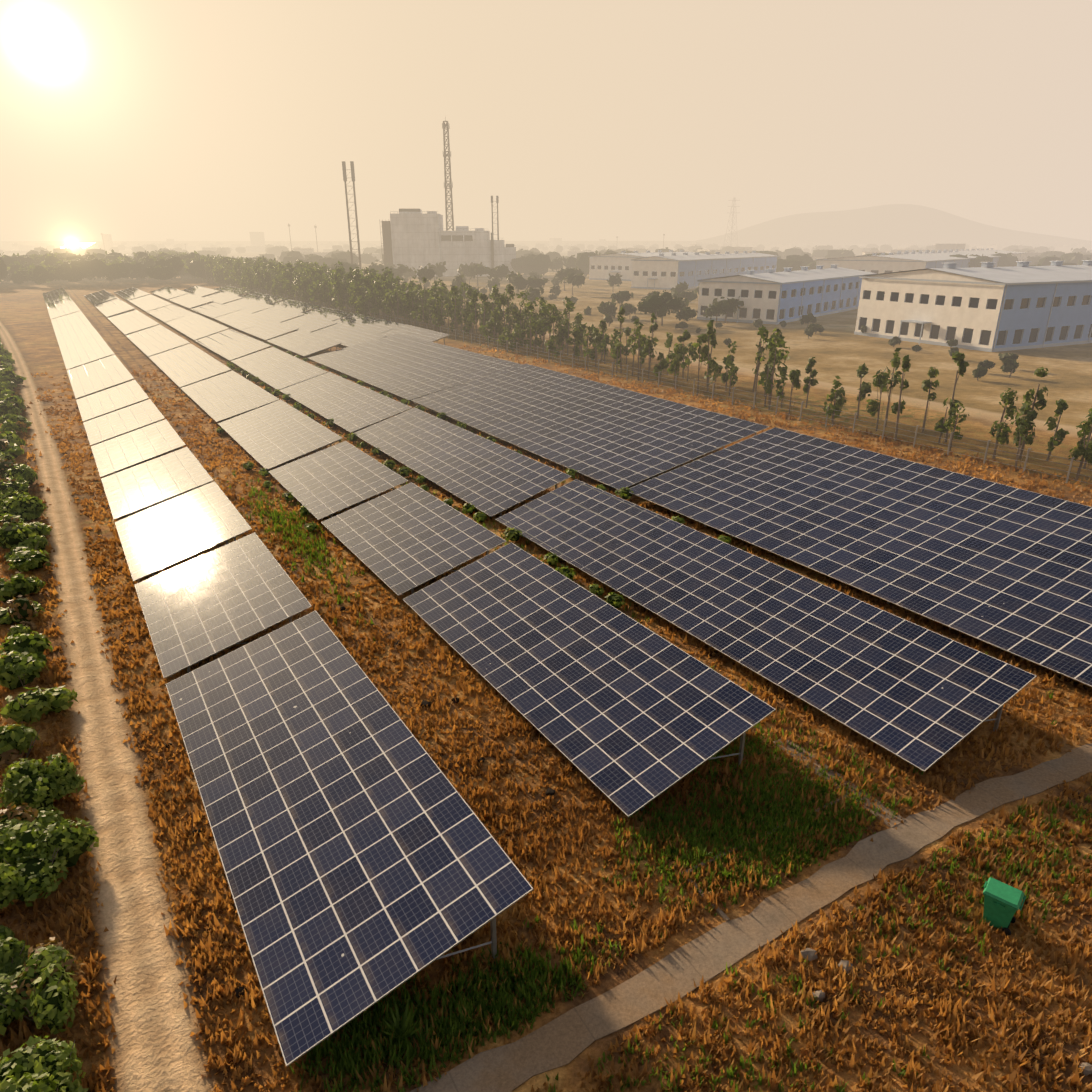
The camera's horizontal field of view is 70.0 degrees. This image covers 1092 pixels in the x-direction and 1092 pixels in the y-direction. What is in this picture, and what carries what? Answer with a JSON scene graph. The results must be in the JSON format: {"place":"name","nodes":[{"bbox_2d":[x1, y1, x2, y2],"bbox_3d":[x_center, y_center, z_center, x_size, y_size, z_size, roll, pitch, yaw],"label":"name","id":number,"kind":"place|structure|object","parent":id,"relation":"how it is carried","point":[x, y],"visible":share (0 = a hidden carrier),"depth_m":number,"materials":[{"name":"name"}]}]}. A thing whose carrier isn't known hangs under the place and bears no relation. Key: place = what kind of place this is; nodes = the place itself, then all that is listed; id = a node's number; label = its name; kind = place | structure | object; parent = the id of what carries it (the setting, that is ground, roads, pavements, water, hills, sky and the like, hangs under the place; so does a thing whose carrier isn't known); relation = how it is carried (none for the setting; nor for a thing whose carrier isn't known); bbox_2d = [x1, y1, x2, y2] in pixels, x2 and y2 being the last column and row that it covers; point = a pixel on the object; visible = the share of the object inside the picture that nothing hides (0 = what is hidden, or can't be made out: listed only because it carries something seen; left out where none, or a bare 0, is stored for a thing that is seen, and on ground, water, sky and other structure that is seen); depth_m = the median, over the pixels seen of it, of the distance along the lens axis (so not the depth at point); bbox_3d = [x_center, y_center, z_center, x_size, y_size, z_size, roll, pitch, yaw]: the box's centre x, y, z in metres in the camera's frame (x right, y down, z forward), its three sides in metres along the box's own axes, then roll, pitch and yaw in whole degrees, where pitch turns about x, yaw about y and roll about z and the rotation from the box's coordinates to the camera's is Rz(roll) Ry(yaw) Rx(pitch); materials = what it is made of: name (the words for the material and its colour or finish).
{"place":"outdoors","nodes":[
{"label":"outdoors","id":0,"kind":"place"},
{"bbox_2d":[342,161,361,270],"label":"telecom twin tower","id":1,"kind":"structure","parent":0,"point":[345,180],"depth_m":326.67,"materials":[{"name":"grey metal"}]},
{"bbox_2d":[0,241,1091,1091],"bbox_3d":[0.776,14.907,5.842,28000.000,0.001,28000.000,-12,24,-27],"label":"ground","id":2,"kind":"structure","parent":0,"point":[154,1043],"depth_m":26.27,"materials":[{"name":"brown soil"}]},
{"bbox_2d":[0,338,98,1091],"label":"hedge shrubs","id":3,"kind":"object","parent":2,"relation":"on","point":[43,845],"visible":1,"depth_m":22.39,"materials":[{"name":"green plant"}]},
{"bbox_2d":[52,243,93,251],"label":"glasshouse roof","id":4,"kind":"structure","parent":2,"relation":"on","point":[84,245],"depth_m":1106.22,"materials":[{"name":"white glass"}]},
{"bbox_2d":[100,197,739,251],"bbox_3d":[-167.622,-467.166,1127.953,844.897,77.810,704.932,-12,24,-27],"label":"transmission towers","id":5,"kind":"structure","parent":2,"relation":"on","point":[730,239],"depth_m":1165.79,"materials":[{"name":"grey metal"}]},
{"bbox_2d":[379,117,515,276],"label":"industrial plant","id":6,"kind":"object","parent":2,"relation":"on","point":[415,238],"visible":0.98,"depth_m":361.51,"materials":[{"name":"concrete"}]},
{"bbox_2d":[216,343,730,608],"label":"weeds","id":7,"kind":"object","parent":2,"relation":"on","point":[613,600],"visible":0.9,"depth_m":52.82,"materials":[{"name":"green plant"}]},
{"bbox_2d":[0,232,1066,261],"bbox_3d":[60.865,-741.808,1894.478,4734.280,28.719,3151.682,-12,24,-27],"label":"town","id":8,"kind":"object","parent":2,"relation":"on","point":[257,239],"visible":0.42,"depth_m":1117.08,"materials":[{"name":"grey"}]},
{"bbox_2d":[47,285,1023,1041],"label":"support posts","id":9,"kind":"object","parent":2,"relation":"on","point":[493,921],"visible":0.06,"depth_m":47.20,"materials":[{"name":"grey metal"}]},
{"bbox_2d":[42,285,1091,1066],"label":"solar panels","id":10,"kind":"object","parent":9,"relation":"attached to","point":[366,861],"visible":0.98,"depth_m":34.87,"materials":[{"name":"blue glass"}]},
{"bbox_2d":[0,249,1091,480],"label":"tree belt","id":11,"kind":"object","parent":2,"relation":"on","point":[358,291],"visible":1,"depth_m":125.67,"materials":[{"name":"green plant"}]},
{"bbox_2d":[0,242,1091,380],"bbox_3d":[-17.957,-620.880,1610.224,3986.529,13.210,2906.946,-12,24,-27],"label":"scrub trees","id":12,"kind":"object","parent":2,"relation":"on","point":[535,263],"visible":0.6,"depth_m":354.24,"materials":[{"name":"green plant"}]},
{"bbox_2d":[0,344,1091,1091],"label":"grass tufts","id":13,"kind":"object","parent":2,"relation":"on","point":[376,1038],"visible":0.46,"depth_m":21.00,"materials":[{"name":"brown plant"}]},
{"bbox_2d":[164,586,1091,1075],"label":"rocks","id":14,"kind":"object","parent":2,"relation":"on","point":[810,954],"visible":0.65,"depth_m":18.38,"materials":[{"name":"stone"}]},
{"bbox_2d":[588,250,702,280],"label":"warehouse","id":15,"kind":"structure","parent":2,"relation":"on","point":[601,267],"depth_m":331.76,"materials":[{"name":"white concrete"}]},
{"bbox_2d":[208,279,1091,483],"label":"boundary fence","id":16,"kind":"object","parent":2,"relation":"on","point":[949,445],"visible":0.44,"depth_m":76.23,"materials":[{"name":"metal"}]},
{"bbox_2d":[697,264,876,324],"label":"warehouse","id":17,"kind":"structure","parent":2,"relation":"on","point":[770,296],"depth_m":165.26,"materials":[{"name":"white paint"}]},
{"bbox_2d":[668,204,1091,243],"bbox_3d":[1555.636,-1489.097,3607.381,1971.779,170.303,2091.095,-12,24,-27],"label":"distant hill","id":18,"kind":"structure","parent":2,"relation":"on","point":[897,223],"depth_m":3313.46,"materials":[{"name":"grey"}]},
{"bbox_2d":[816,250,1000,273],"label":"warehouse","id":19,"kind":"structure","parent":2,"relation":"on","point":[879,264],"depth_m":291.81,"materials":[{"name":"white metal"}]},
{"bbox_2d":[856,248,1026,260],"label":"warehouse","id":20,"kind":"structure","parent":2,"relation":"on","point":[1021,256],"depth_m":427.65,"materials":[{"name":"white metal"}]},
{"bbox_2d":[854,260,1091,351],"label":"warehouse","id":21,"kind":"structure","parent":2,"relation":"on","point":[987,306],"depth_m":125.03,"materials":[{"name":"white paint"}]},
{"bbox_2d":[983,877,1025,935],"bbox_3d":[11.337,9.013,19.462,0.876,1.020,0.650,17,27,37],"label":"box","id":22,"kind":"object","parent":2,"relation":"on","point":[1002,902],"visible":0.98,"depth_m":19.26,"materials":[{"name":"plastic"}]},
{"bbox_2d":[0,0,1091,240],"label":"sky","id":23,"kind":"structure","parent":0,"point":[127,120],"materials":[{"name":"beige"}]},
{"bbox_2d":[631,251,778,289],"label":"warehouse","id":24,"kind":"structure","parent":0,"point":[661,271],"depth_m":277.55,"materials":[{"name":"white concrete"}]},
{"bbox_2d":[410,737,1091,1091],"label":"service path","id":25,"kind":"structure","parent":0,"point":[567,1037],"depth_m":19.25,"materials":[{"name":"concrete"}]}
]}

